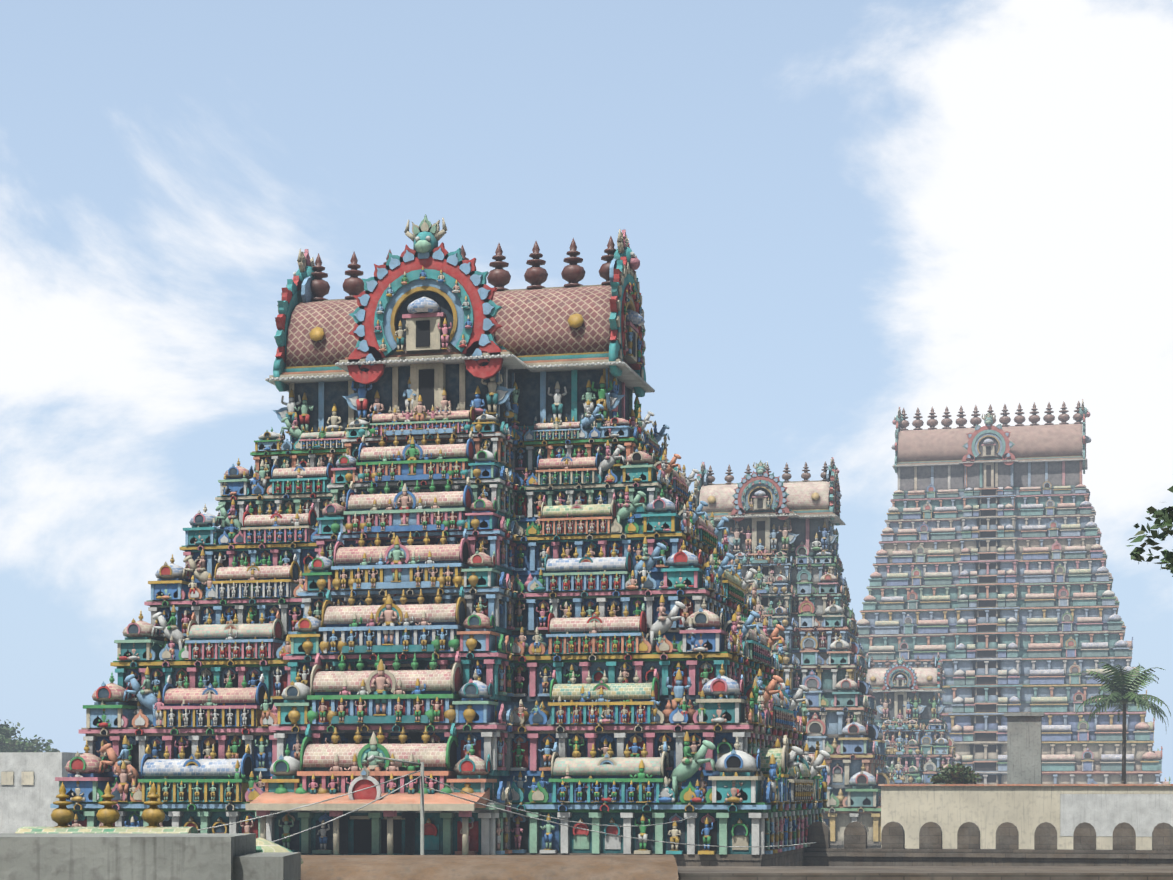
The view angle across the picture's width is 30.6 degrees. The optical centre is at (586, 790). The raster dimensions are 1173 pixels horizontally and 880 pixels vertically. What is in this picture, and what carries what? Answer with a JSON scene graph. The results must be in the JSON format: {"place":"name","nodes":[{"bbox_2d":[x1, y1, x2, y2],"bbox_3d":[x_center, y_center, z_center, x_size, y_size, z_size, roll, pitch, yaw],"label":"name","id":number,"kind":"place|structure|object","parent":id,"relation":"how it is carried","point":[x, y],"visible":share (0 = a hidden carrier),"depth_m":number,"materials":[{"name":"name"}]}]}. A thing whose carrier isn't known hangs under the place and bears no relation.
{"place":"outdoors","nodes":[
{"label":"outdoors","id":0,"kind":"place"},
{"bbox_2d":[0,752,82,832],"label":"white building","id":1,"kind":"structure","parent":0,"point":[29,788],"depth_m":144.74,"materials":[{"name":"white paint"}]},
{"bbox_2d":[0,0,1172,783],"label":"sky","id":2,"kind":"structure","parent":0,"point":[837,216],"materials":[{"name":"blue"}]},
{"bbox_3d":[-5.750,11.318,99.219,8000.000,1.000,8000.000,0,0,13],"label":"ground","id":3,"kind":"structure","parent":0,"visible":0},
{"bbox_2d":[0,719,23,751],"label":"tree","id":4,"kind":"object","parent":3,"relation":"on","point":[5,739],"visible":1,"depth_m":298.83,"materials":[{"name":"green plant"}]},
{"bbox_2d":[3,732,53,751],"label":"tree","id":5,"kind":"object","parent":3,"relation":"on","point":[27,745],"visible":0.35,"depth_m":308.12,"materials":[{"name":"green plant"}]},
{"bbox_2d":[15,782,303,863],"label":"roof finials","id":6,"kind":"object","parent":3,"relation":"on","point":[107,815],"visible":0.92,"depth_m":37.70,"materials":[{"name":"gold metal"}]},
{"bbox_2d":[50,214,830,865],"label":"temple tower","id":7,"kind":"structure","parent":3,"relation":"on","point":[464,536],"depth_m":91.60,"materials":[{"name":"multicoloured stone"}]},
{"bbox_2d":[198,755,815,854],"bbox_3d":[-3.703,5.576,50.673,10.828,12.486,41.119,0,0,27],"label":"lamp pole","id":8,"kind":"object","parent":3,"relation":"on","point":[371,758],"visible":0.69,"depth_m":40.64,"materials":[{"name":"grey metal"}]},
{"bbox_2d":[0,833,1172,879],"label":"roofs","id":9,"kind":"structure","parent":3,"relation":"on","point":[130,856],"depth_m":31.53,"materials":[{"name":"grey concrete"}]},
{"bbox_2d":[697,457,894,847],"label":"temple tower","id":10,"kind":"structure","parent":3,"relation":"on","point":[783,536],"depth_m":176.76,"materials":[{"name":"multicoloured stone"}]},
{"bbox_2d":[864,652,957,783],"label":"temple tower","id":11,"kind":"structure","parent":3,"relation":"on","point":[910,721],"depth_m":266.83,"materials":[{"name":"multicoloured stone"}]},
{"bbox_2d":[928,762,982,783],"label":"bush","id":12,"kind":"object","parent":3,"relation":"on","point":[958,773],"visible":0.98,"depth_m":139.76,"materials":[{"name":"green plant"}]},
{"bbox_2d":[803,821,1172,865],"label":"arcade","id":13,"kind":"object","parent":3,"relation":"on","point":[894,851],"depth_m":97.20,"materials":[{"name":"stone"}]},
{"bbox_2d":[856,399,1170,783],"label":"temple tower","id":14,"kind":"structure","parent":3,"relation":"on","point":[991,580],"depth_m":321.78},
{"bbox_2d":[878,712,1172,849],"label":"cream building","id":15,"kind":"structure","parent":3,"relation":"on","point":[1025,801],"depth_m":132.88,"materials":[{"name":"beige paint"}]},
{"bbox_2d":[1074,662,1171,783],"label":"palm","id":16,"kind":"object","parent":3,"relation":"on","point":[1118,694],"visible":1,"depth_m":160.15,"materials":[{"name":"green plant"}]},
{"bbox_2d":[1127,486,1172,576],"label":"tree","id":17,"kind":"object","parent":3,"relation":"on","point":[1165,515],"visible":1,"depth_m":37.49,"materials":[{"name":"green plant"}]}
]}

